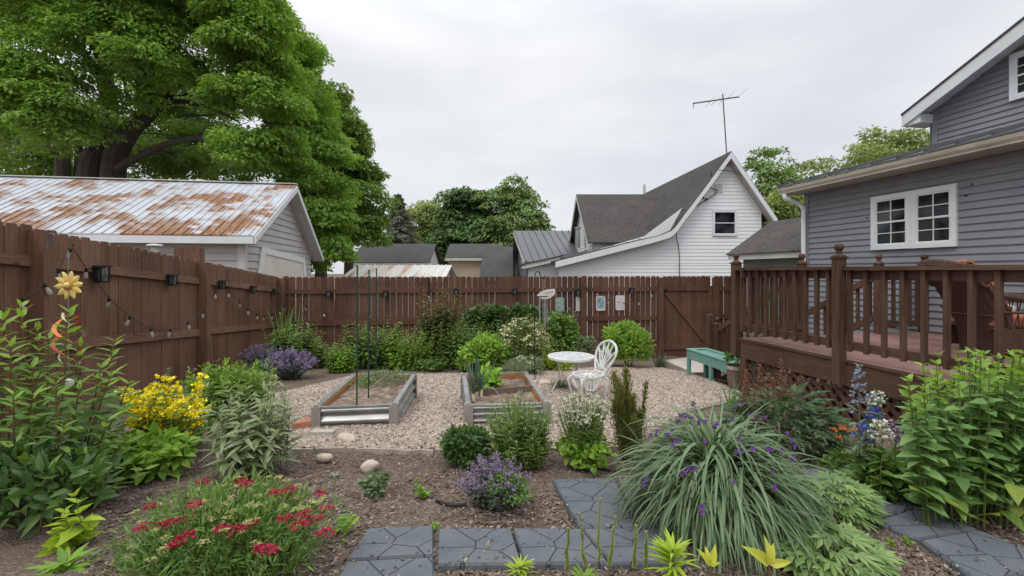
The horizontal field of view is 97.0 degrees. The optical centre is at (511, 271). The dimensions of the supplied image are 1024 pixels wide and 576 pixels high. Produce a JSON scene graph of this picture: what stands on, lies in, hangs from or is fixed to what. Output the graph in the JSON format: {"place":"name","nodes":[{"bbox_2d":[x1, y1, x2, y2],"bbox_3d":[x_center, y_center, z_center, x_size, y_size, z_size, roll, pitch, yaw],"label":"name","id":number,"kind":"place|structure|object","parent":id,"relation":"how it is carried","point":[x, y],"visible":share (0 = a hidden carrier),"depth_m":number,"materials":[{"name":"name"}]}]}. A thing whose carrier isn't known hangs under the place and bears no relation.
{"place":"outdoors","nodes":[
{"label":"outdoors","id":0,"kind":"place"},
{"bbox_2d":[215,367,739,453],"bbox_3d":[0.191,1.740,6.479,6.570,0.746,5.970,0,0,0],"label":"gravel path","id":1,"kind":"structure","parent":0,"point":[454,414],"depth_m":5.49,"materials":[{"name":"beige gravel"}]},
{"bbox_2d":[511,353,544,374],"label":"plant","id":2,"kind":"object","parent":1,"relation":"on","point":[530,361],"visible":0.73,"depth_m":7.63,"materials":[{"name":"green plant"}]},
{"bbox_2d":[548,352,594,392],"bbox_3d":[0.797,1.390,6.100,0.630,0.517,0.630,0,0,0],"label":"garden table","id":3,"kind":"object","parent":1,"relation":"on","point":[576,358],"visible":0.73,"depth_m":6.07,"materials":[{"name":"white metal"}]},
{"bbox_2d":[568,340,617,400],"bbox_3d":[1.010,1.238,5.618,0.562,0.747,0.429,0,0,-27],"label":"garden chair","id":4,"kind":"object","parent":1,"relation":"on","point":[595,373],"visible":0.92,"depth_m":5.61,"materials":[{"name":"white metal"}]},
{"bbox_2d":[0,274,1023,575],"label":"ground","id":5,"kind":"structure","parent":0,"point":[16,556],"depth_m":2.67,"materials":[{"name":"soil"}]},
{"bbox_2d":[0,432,124,530],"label":"leafy perennial","id":6,"kind":"object","parent":5,"relation":"on","point":[77,469],"visible":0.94,"depth_m":2.27,"materials":[{"name":"green plant"}]},
{"bbox_2d":[27,542,98,575],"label":"leafy perennial","id":7,"kind":"object","parent":5,"relation":"on","point":[65,559],"visible":1,"depth_m":1.76,"materials":[{"name":"green plant"}]},
{"bbox_2d":[34,487,105,556],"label":"leafy perennial","id":8,"kind":"object","parent":5,"relation":"on","point":[67,535],"visible":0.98,"depth_m":2.11,"materials":[{"name":"green plant"}]},
{"bbox_2d":[0,299,158,539],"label":"peony plant","id":9,"kind":"object","parent":5,"relation":"on","point":[76,432],"visible":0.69,"depth_m":2.63,"materials":[{"name":"green plant"}]},
{"bbox_2d":[84,533,159,570],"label":"yarrow plant","id":10,"kind":"object","parent":5,"relation":"on","point":[123,547],"visible":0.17,"depth_m":1.98,"materials":[{"name":"green plant"}]},
{"bbox_2d":[0,220,285,434],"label":"wooden fence","id":11,"kind":"object","parent":5,"relation":"on","point":[138,289],"visible":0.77,"depth_m":5.71,"materials":[{"name":"brown wood"}]},
{"bbox_2d":[92,265,112,282],"bbox_3d":[-4.619,0.029,5.109,0.109,0.196,0.165,0,0,-9],"label":"solar lantern","id":12,"kind":"object","parent":11,"relation":"attached to","point":[101,273],"visible":0.99,"depth_m":5.06,"materials":[{"name":"black metal"}]},
{"bbox_2d":[0,248,657,337],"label":"string lights","id":13,"kind":"object","parent":11,"relation":"attached to","point":[48,290],"visible":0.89,"depth_m":5.50,"materials":[{"name":"black plastic"}]},
{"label":"bracket","id":14,"kind":"object","parent":11,"relation":"attached to","visible":0},
{"bbox_2d":[51,250,85,367],"bbox_3d":[-3.816,0.321,3.903,0.226,1.019,0.222,0,0,29],"label":"wind spinner","id":15,"kind":"object","parent":14,"relation":"hanging from","point":[69,284],"visible":0.84,"depth_m":3.90,"materials":[{"name":"yellow paint"}]},
{"bbox_2d":[102,420,199,485],"bbox_3d":[-2.442,1.205,2.996,0.726,0.410,0.515,0,0,0],"label":"leafy perennial","id":16,"kind":"object","parent":5,"relation":"on","point":[165,449],"visible":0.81,"depth_m":2.94,"materials":[{"name":"green plant"}]},
{"bbox_2d":[97,372,221,447],"bbox_3d":[-2.703,1.071,3.445,1.062,0.680,0.678,0,0,0],"label":"loosestrife plant","id":17,"kind":"object","parent":5,"relation":"on","point":[167,412],"visible":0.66,"depth_m":3.31,"materials":[{"name":"yellow plant"}]},
{"bbox_2d":[0,0,323,182],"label":"maple tree","id":18,"kind":"object","parent":5,"relation":"on","point":[48,125],"visible":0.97,"depth_m":16.00,"materials":[{"name":"green plant"}]},
{"bbox_2d":[0,175,323,331],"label":"rusty roof garage","id":19,"kind":"structure","parent":5,"relation":"on","point":[263,228],"depth_m":12.02,"materials":[{"name":"white metal"}]},
{"bbox_2d":[263,254,303,331],"bbox_3d":[-7.046,0.857,14.045,0.014,2.685,5.109,0,0,-9],"label":"door panel","id":20,"kind":"structure","parent":19,"relation":"in","point":[279,267],"depth_m":13.84,"materials":[{"name":"paint"}]},
{"bbox_2d":[174,246,204,262],"bbox_3d":[-6.518,0.502,9.178,0.530,2.001,0.055,0,0,-37],"label":"fence panel","id":21,"kind":"object","parent":5,"relation":"on","point":[195,253],"visible":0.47,"depth_m":9.17,"materials":[{"name":"brown wood"}]},
{"bbox_2d":[95,461,351,575],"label":"yarrow plant","id":22,"kind":"object","parent":5,"relation":"on","point":[242,542],"visible":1,"depth_m":1.82,"materials":[{"name":"green plant"}]},
{"bbox_2d":[179,357,277,420],"bbox_3d":[-2.791,1.162,4.499,0.839,0.664,0.708,0,0,22],"label":"leafy perennial","id":23,"kind":"object","parent":5,"relation":"on","point":[217,382],"visible":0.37,"depth_m":4.38,"materials":[{"name":"green plant"}]},
{"bbox_2d":[189,372,299,482],"bbox_3d":[-1.770,1.052,3.021,0.644,0.708,0.581,0,0,-32],"label":"milkweed plant","id":24,"kind":"object","parent":5,"relation":"on","point":[257,446],"visible":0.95,"depth_m":2.96,"materials":[{"name":"green plant"}]},
{"bbox_2d":[211,348,303,471],"bbox_3d":[-1.817,0.962,3.178,0.776,0.848,0.300,0,0,17],"label":"milkweed plant","id":25,"kind":"object","parent":5,"relation":"on","point":[267,375],"visible":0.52,"depth_m":3.13,"materials":[{"name":"green plant"}]},
{"bbox_2d":[236,341,285,370],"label":"catmint plant","id":26,"kind":"object","parent":5,"relation":"on","point":[260,354],"visible":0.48,"depth_m":8.11,"materials":[{"name":"purple plant"}]},
{"bbox_2d":[261,346,319,379],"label":"catmint plant","id":27,"kind":"object","parent":5,"relation":"on","point":[289,364],"visible":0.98,"depth_m":7.10,"materials":[{"name":"purple plant"}]},
{"bbox_2d":[262,322,325,369],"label":"leafy perennial","id":28,"kind":"object","parent":5,"relation":"on","point":[303,344],"visible":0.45,"depth_m":8.41,"materials":[{"name":"green plant"}]},
{"bbox_2d":[257,31,365,313],"bbox_3d":[-9.914,-5.096,21.556,4.651,14.812,9.467,0,0,-44],"label":"maple tree","id":29,"kind":"object","parent":5,"relation":"on","point":[328,200],"visible":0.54,"depth_m":19.62,"materials":[{"name":"green plant"}]},
{"bbox_2d":[290,447,353,453],"bbox_3d":[-1.470,1.405,3.516,0.479,0.076,0.037,0,0,-4],"label":"edging strip","id":30,"kind":"object","parent":5,"relation":"on","point":[321,450],"visible":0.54,"depth_m":3.51,"materials":[{"name":"stone"}]},
{"bbox_2d":[322,338,355,373],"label":"leafy perennial","id":31,"kind":"object","parent":5,"relation":"on","point":[337,365],"visible":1,"depth_m":7.88,"materials":[{"name":"green plant"}]},
{"bbox_2d":[321,78,402,273],"bbox_3d":[-10.641,-4.960,28.030,8.173,14.544,5.430,0,0,45],"label":"maple tree","id":32,"kind":"object","parent":5,"relation":"on","point":[368,174],"visible":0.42,"depth_m":26.92,"materials":[{"name":"green plant"}]},
{"bbox_2d":[311,373,416,427],"bbox_3d":[-1.502,1.425,4.882,0.790,0.356,1.412,0,0,-5],"label":"raised bed","id":33,"kind":"object","parent":5,"relation":"on","point":[383,404],"visible":0.7,"depth_m":4.49,"materials":[{"name":"metal"}]},
{"bbox_2d":[355,366,428,389],"bbox_3d":[-1.460,1.228,5.382,0.791,0.170,0.696,0,0,-30],"label":"seedling patch","id":34,"kind":"object","parent":33,"relation":"on","point":[390,375],"visible":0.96,"depth_m":5.29,"materials":[{"name":"green plant"}]},
{"bbox_2d":[340,319,401,369],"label":"leafy perennial","id":35,"kind":"object","parent":5,"relation":"on","point":[363,354],"visible":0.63,"depth_m":8.38,"materials":[{"name":"green plant"}]},
{"bbox_2d":[356,470,391,498],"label":"plant","id":36,"kind":"object","parent":5,"relation":"on","point":[373,483],"visible":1,"depth_m":2.68,"materials":[{"name":"green plant"}]},
{"bbox_2d":[340,558,433,575],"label":"paving slab","id":37,"kind":"structure","parent":5,"relation":"on","point":[410,567],"depth_m":1.89,"materials":[{"name":"stone"}]},
{"bbox_2d":[347,526,433,561],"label":"paving slab","id":38,"kind":"structure","parent":5,"relation":"on","point":[413,540],"depth_m":2.07,"materials":[{"name":"stone"}]},
{"bbox_2d":[354,448,433,455],"bbox_3d":[-0.908,1.403,3.487,0.616,0.077,0.058,0,0,4],"label":"edging strip","id":39,"kind":"object","parent":5,"relation":"on","point":[393,451],"visible":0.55,"depth_m":3.48,"materials":[{"name":"stone"}]},
{"bbox_2d":[353,244,441,266],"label":"shed","id":40,"kind":"structure","parent":5,"relation":"on","point":[413,254],"depth_m":35.21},
{"bbox_2d":[342,264,456,316],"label":"shed","id":41,"kind":"structure","parent":5,"relation":"on","point":[414,271],"depth_m":22.77,"materials":[{"name":"white metal"}]},
{"bbox_2d":[382,193,422,243],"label":"spruce tree","id":42,"kind":"object","parent":5,"relation":"on","point":[402,228],"visible":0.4,"depth_m":41.44,"materials":[{"name":"green plant"}]},
{"bbox_2d":[379,325,432,370],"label":"leafy perennial","id":43,"kind":"object","parent":5,"relation":"on","point":[403,356],"visible":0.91,"depth_m":8.18,"materials":[{"name":"green plant"}]},
{"bbox_2d":[407,199,445,264],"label":"broadleaf tree","id":44,"kind":"object","parent":5,"relation":"on","point":[422,215],"visible":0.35,"depth_m":49.51,"materials":[{"name":"green plant"}]},
{"bbox_2d":[404,353,449,371],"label":"leafy perennial","id":45,"kind":"object","parent":5,"relation":"on","point":[434,366],"visible":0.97,"depth_m":8.07,"materials":[{"name":"green plant"}]},
{"bbox_2d":[416,287,463,367],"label":"tall shrub","id":46,"kind":"object","parent":5,"relation":"on","point":[436,321],"visible":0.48,"depth_m":8.70,"materials":[{"name":"green plant"}]},
{"bbox_2d":[435,319,485,369],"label":"hedge shrub","id":47,"kind":"object","parent":5,"relation":"on","point":[450,353],"visible":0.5,"depth_m":8.42,"materials":[{"name":"green plant"}]},
{"bbox_2d":[422,185,505,264],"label":"broadleaf tree","id":48,"kind":"object","parent":5,"relation":"on","point":[457,214],"visible":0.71,"depth_m":45.37,"materials":[{"name":"green plant"}]},
{"bbox_2d":[438,422,494,470],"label":"bush","id":49,"kind":"object","parent":5,"relation":"on","point":[463,445],"visible":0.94,"depth_m":3.17,"materials":[{"name":"green plant"}]},
{"bbox_2d":[445,244,497,303],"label":"shed","id":50,"kind":"structure","parent":5,"relation":"on","point":[465,260],"depth_m":30.30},
{"bbox_2d":[437,528,519,572],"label":"paving slab","id":51,"kind":"structure","parent":5,"relation":"on","point":[458,543],"depth_m":2.03,"materials":[{"name":"stone"}]},
{"bbox_2d":[455,330,512,372],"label":"round shrub","id":52,"kind":"object","parent":5,"relation":"on","point":[482,346],"visible":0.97,"depth_m":7.75,"materials":[{"name":"green plant"}]},
{"bbox_2d":[456,451,531,510],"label":"lavender plant","id":53,"kind":"object","parent":5,"relation":"on","point":[479,492],"visible":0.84,"depth_m":2.50,"materials":[{"name":"purple plant"}]},
{"bbox_2d":[480,246,512,280],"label":"shed","id":54,"kind":"structure","parent":5,"relation":"on","point":[497,261],"depth_m":27.74,"materials":[{"name":"grey concrete"}]},
{"bbox_2d":[461,371,550,424],"bbox_3d":[-0.129,1.426,4.915,0.829,0.366,1.400,0,0,-7],"label":"raised bed","id":55,"kind":"object","parent":5,"relation":"on","point":[479,405],"visible":0.59,"depth_m":4.68,"materials":[{"name":"metal"}]},
{"bbox_2d":[468,361,506,389],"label":"lettuce plant","id":56,"kind":"object","parent":55,"relation":"on","point":[494,379],"visible":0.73,"depth_m":5.03,"materials":[{"name":"green plant"}]},
{"bbox_2d":[451,301,562,355],"bbox_3d":[-0.256,1.348,10.576,3.090,1.319,1.125,0,0,0],"label":"hedge shrub","id":57,"kind":"object","parent":5,"relation":"on","point":[491,315],"visible":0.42,"depth_m":10.41,"materials":[{"name":"green plant"}]},
{"bbox_2d":[465,172,555,293],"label":"broadleaf tree","id":58,"kind":"object","parent":5,"relation":"on","point":[519,206],"visible":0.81,"depth_m":44.26,"materials":[{"name":"green plant"}]},
{"bbox_2d":[488,469,535,506],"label":"thyme plant","id":59,"kind":"object","parent":5,"relation":"on","point":[523,488],"visible":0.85,"depth_m":2.44,"materials":[{"name":"green plant"}]},
{"bbox_2d":[283,276,742,358],"bbox_3d":[1.262,1.366,12.064,13.845,2.502,0.155,0,0,-9],"label":"wooden fence","id":60,"kind":"object","parent":5,"relation":"on","point":[591,320],"visible":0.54,"depth_m":11.76,"materials":[{"name":"brown wood"}]},
{"bbox_2d":[664,276,711,356],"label":"wooden gate","id":61,"kind":"structure","parent":60,"relation":"attached to","point":[687,304],"depth_m":12.68,"materials":[{"name":"brown wood"}]},
{"bbox_2d":[483,389,554,470],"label":"leafy perennial","id":62,"kind":"object","parent":5,"relation":"on","point":[518,438],"visible":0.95,"depth_m":3.12,"materials":[{"name":"green plant"}]},
{"bbox_2d":[504,554,539,575],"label":"lily shoot","id":63,"kind":"object","parent":5,"relation":"on","point":[520,565],"visible":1,"depth_m":1.85,"materials":[{"name":"green plant"}]},
{"bbox_2d":[497,316,553,370],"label":"daisy shrub","id":64,"kind":"object","parent":5,"relation":"on","point":[524,347],"visible":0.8,"depth_m":8.06,"materials":[{"name":"green plant"}]},
{"bbox_2d":[513,230,577,305],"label":"metal roof house","id":65,"kind":"structure","parent":5,"relation":"on","point":[531,246],"depth_m":25.23,"materials":[{"name":"grey metal"}]},
{"bbox_2d":[536,307,580,352],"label":"hedge shrub","id":66,"kind":"object","parent":5,"relation":"on","point":[565,333],"visible":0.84,"depth_m":9.99,"materials":[{"name":"green plant"}]},
{"bbox_2d":[513,528,607,570],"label":"paving slab","id":67,"kind":"structure","parent":5,"relation":"on","point":[542,554],"depth_m":2.04,"materials":[{"name":"stone"}]},
{"bbox_2d":[553,388,612,469],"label":"daisy plant","id":68,"kind":"object","parent":5,"relation":"on","point":[580,428],"visible":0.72,"depth_m":3.17,"materials":[{"name":"green plant"}]},
{"bbox_2d":[554,434,617,475],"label":"plant","id":69,"kind":"object","parent":5,"relation":"on","point":[598,449],"visible":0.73,"depth_m":3.09,"materials":[{"name":"green plant"}]},
{"bbox_2d":[552,478,634,530],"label":"paving slab","id":70,"kind":"structure","parent":5,"relation":"on","point":[579,493],"depth_m":2.55,"materials":[{"name":"stone"}]},
{"bbox_2d":[607,364,648,460],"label":"yew shrub","id":71,"kind":"object","parent":5,"relation":"on","point":[623,407],"visible":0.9,"depth_m":3.31,"materials":[{"name":"green plant"}]},
{"bbox_2d":[600,319,656,366],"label":"round shrub","id":72,"kind":"object","parent":5,"relation":"on","point":[632,341],"visible":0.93,"depth_m":9.25,"materials":[{"name":"green plant"}]},
{"bbox_2d":[583,528,687,570],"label":"paving slab","id":73,"kind":"structure","parent":5,"relation":"on","point":[623,537],"depth_m":2.07,"materials":[{"name":"stone"}]},
{"bbox_2d":[520,151,777,332],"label":"white house","id":74,"kind":"structure","parent":5,"relation":"on","point":[703,220],"depth_m":17.00,"materials":[{"name":"white wood"}]},
{"bbox_2d":[712,210,737,235],"bbox_3d":[7.965,-1.815,16.977,0.930,0.970,0.085,0,0,0],"label":"window","id":75,"kind":"structure","parent":74,"relation":"in","point":[724,222],"depth_m":16.97,"materials":[{"name":"white glass"}]},
{"bbox_2d":[618,478,686,528],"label":"paving slab","id":76,"kind":"structure","parent":5,"relation":"on","point":[634,510],"depth_m":2.44,"materials":[{"name":"stone"}]},
{"bbox_2d":[644,528,702,575],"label":"lily shoot","id":77,"kind":"object","parent":5,"relation":"on","point":[670,551],"visible":1,"depth_m":1.79,"materials":[{"name":"green plant"}]},
{"bbox_2d":[665,357,726,375],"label":"walkway","id":78,"kind":"structure","parent":5,"relation":"on","point":[681,364],"depth_m":9.93,"materials":[{"name":"concrete"}]},
{"bbox_2d":[686,348,757,387],"bbox_3d":[3.512,1.690,7.700,0.424,0.554,1.358,0,0,-9],"label":"planter bench","id":79,"kind":"object","parent":5,"relation":"on","point":[712,359],"visible":0.49,"depth_m":7.81,"materials":[{"name":"teal paint"}]},
{"bbox_2d":[597,393,862,575],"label":"spiderwort plant","id":80,"kind":"object","parent":5,"relation":"on","point":[724,488],"visible":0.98,"depth_m":2.11,"materials":[{"name":"green plant"}]},
{"bbox_2d":[722,351,740,389],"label":"potted plant","id":81,"kind":"object","parent":5,"relation":"on","point":[733,371],"visible":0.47,"depth_m":6.69,"materials":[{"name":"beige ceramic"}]},
{"bbox_2d":[726,217,800,337],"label":"garage","id":82,"kind":"structure","parent":5,"relation":"on","point":[774,243],"depth_m":11.42,"materials":[{"name":"grey"}]},
{"bbox_2d":[741,534,790,575],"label":"leafy shoot","id":83,"kind":"object","parent":5,"relation":"on","point":[768,559],"visible":1,"depth_m":1.70,"materials":[{"name":"yellow plant"}]},
{"bbox_2d":[743,146,804,224],"bbox_3d":[19.372,-3.655,32.420,5.376,11.920,7.456,0,0,12],"label":"broadleaf tree","id":84,"kind":"object","parent":5,"relation":"on","point":[788,175],"visible":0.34,"depth_m":33.05,"materials":[{"name":"green plant"}]},
{"bbox_2d":[761,188,803,227],"bbox_3d":[15.207,-1.304,26.413,5.608,7.218,5.310,0,0,0],"label":"broadleaf tree","id":85,"kind":"object","parent":5,"relation":"on","point":[781,208],"visible":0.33,"depth_m":25.04,"materials":[{"name":"green plant"}]},
{"bbox_2d":[712,359,858,466],"bbox_3d":[2.192,1.087,3.704,1.196,0.776,1.021,0,0,0],"label":"astilbe plant","id":86,"kind":"object","parent":5,"relation":"on","point":[776,407],"visible":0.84,"depth_m":3.63,"materials":[{"name":"green plant"}]},
{"bbox_2d":[706,280,872,380],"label":"deck stairs","id":87,"kind":"structure","parent":5,"relation":"on","point":[713,336],"depth_m":8.02,"materials":[{"name":"brown wood"}]},
{"bbox_2d":[794,155,862,183],"bbox_3d":[20.517,-2.785,29.362,5.782,10.182,4.531,0,0,0],"label":"broadleaf tree","id":88,"kind":"object","parent":5,"relation":"on","point":[815,166],"visible":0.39,"depth_m":29.38,"materials":[{"name":"green plant"}]},
{"bbox_2d":[771,518,908,575],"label":"cranesbill plant","id":89,"kind":"object","parent":5,"relation":"on","point":[853,544],"visible":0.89,"depth_m":1.89,"materials":[{"name":"green plant"}]},
{"bbox_2d":[816,421,863,476],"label":"geum plant","id":90,"kind":"object","parent":5,"relation":"on","point":[831,460],"visible":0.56,"depth_m":2.98,"materials":[{"name":"green plant"}]},
{"bbox_2d":[802,469,892,533],"bbox_3d":[1.712,1.188,2.380,0.454,0.284,0.410,0,0,0],"label":"cranesbill plant","id":91,"kind":"object","parent":5,"relation":"on","point":[871,509],"visible":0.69,"depth_m":2.30,"materials":[{"name":"green plant"}]},
{"bbox_2d":[800,468,916,523],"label":"paving slab","id":92,"kind":"structure","parent":5,"relation":"on","point":[904,506],"depth_m":2.54,"materials":[{"name":"stone"}]},
{"bbox_2d":[844,363,876,471],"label":"delphinium plant","id":93,"kind":"object","parent":5,"relation":"on","point":[859,376],"visible":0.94,"depth_m":2.75,"materials":[{"name":"blue plant"}]},
{"bbox_2d":[846,407,881,485],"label":"bellflower plant","id":94,"kind":"object","parent":5,"relation":"on","point":[860,434],"visible":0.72,"depth_m":2.73,"materials":[{"name":"blue plant"}]},
{"bbox_2d":[730,243,1023,432],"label":"wooden deck","id":95,"kind":"structure","parent":5,"relation":"on","point":[836,352],"depth_m":4.86,"materials":[{"name":"brown wood"}]},
{"bbox_2d":[917,259,1023,357],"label":"wicker chair","id":96,"kind":"object","parent":95,"relation":"on","point":[1013,329],"visible":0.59,"depth_m":4.96,"materials":[{"name":"brown wicker"}]},
{"bbox_2d":[862,419,898,499],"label":"stock flower","id":97,"kind":"object","parent":5,"relation":"on","point":[882,432],"visible":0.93,"depth_m":2.62,"materials":[{"name":"white plant"}]},
{"bbox_2d":[842,443,922,503],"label":"leafy perennial","id":98,"kind":"object","parent":5,"relation":"on","point":[859,473],"visible":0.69,"depth_m":2.65,"materials":[{"name":"green plant"}]},
{"bbox_2d":[836,125,929,168],"bbox_3d":[25.736,-4.122,31.026,9.076,12.862,5.057,0,0,-36],"label":"broadleaf tree","id":99,"kind":"object","parent":5,"relation":"on","point":[872,148],"visible":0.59,"depth_m":30.81,"materials":[{"name":"green plant"}]},
{"bbox_2d":[878,418,904,502],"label":"stock flower","id":100,"kind":"object","parent":5,"relation":"on","point":[895,443],"visible":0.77,"depth_m":2.60,"materials":[{"name":"green plant"}]},
{"bbox_2d":[776,16,1023,378],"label":"grey house","id":101,"kind":"structure","parent":5,"relation":"on","point":[956,193],"depth_m":7.41,"materials":[{"name":"grey wood"}]},
{"bbox_2d":[870,191,910,249],"bbox_3d":[6.244,-0.818,7.463,0.085,0.905,0.660,0,0,-10],"label":"window","id":102,"kind":"structure","parent":101,"relation":"in","point":[890,215],"depth_m":7.46,"materials":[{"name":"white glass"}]},
{"bbox_2d":[910,183,958,247],"bbox_3d":[6.358,-0.815,6.833,0.085,0.906,0.630,0,0,-10],"label":"window","id":103,"kind":"structure","parent":101,"relation":"in","point":[934,211],"depth_m":6.81,"materials":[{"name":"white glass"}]},
{"bbox_2d":[1009,50,1023,101],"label":"window","id":104,"kind":"structure","parent":101,"relation":"in","point":[1016,60],"depth_m":7.54,"materials":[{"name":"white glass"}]},
{"bbox_2d":[875,507,976,543],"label":"paving slab","id":105,"kind":"structure","parent":5,"relation":"on","point":[919,530],"depth_m":2.29,"materials":[{"name":"stone"}]},
{"bbox_2d":[891,346,1023,531],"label":"phlox plant","id":106,"kind":"object","parent":5,"relation":"on","point":[971,458],"visible":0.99,"depth_m":2.38,"materials":[{"name":"green plant"}]},
{"bbox_2d":[922,530,1023,575],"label":"paving slab","id":107,"kind":"structure","parent":5,"relation":"on","point":[993,550],"depth_m":2.03,"materials":[{"name":"stone"}]},
{"bbox_2d":[0,0,1023,273],"label":"sky","id":108,"kind":"structure","parent":0,"point":[571,97],"materials":[{"name":"white"}]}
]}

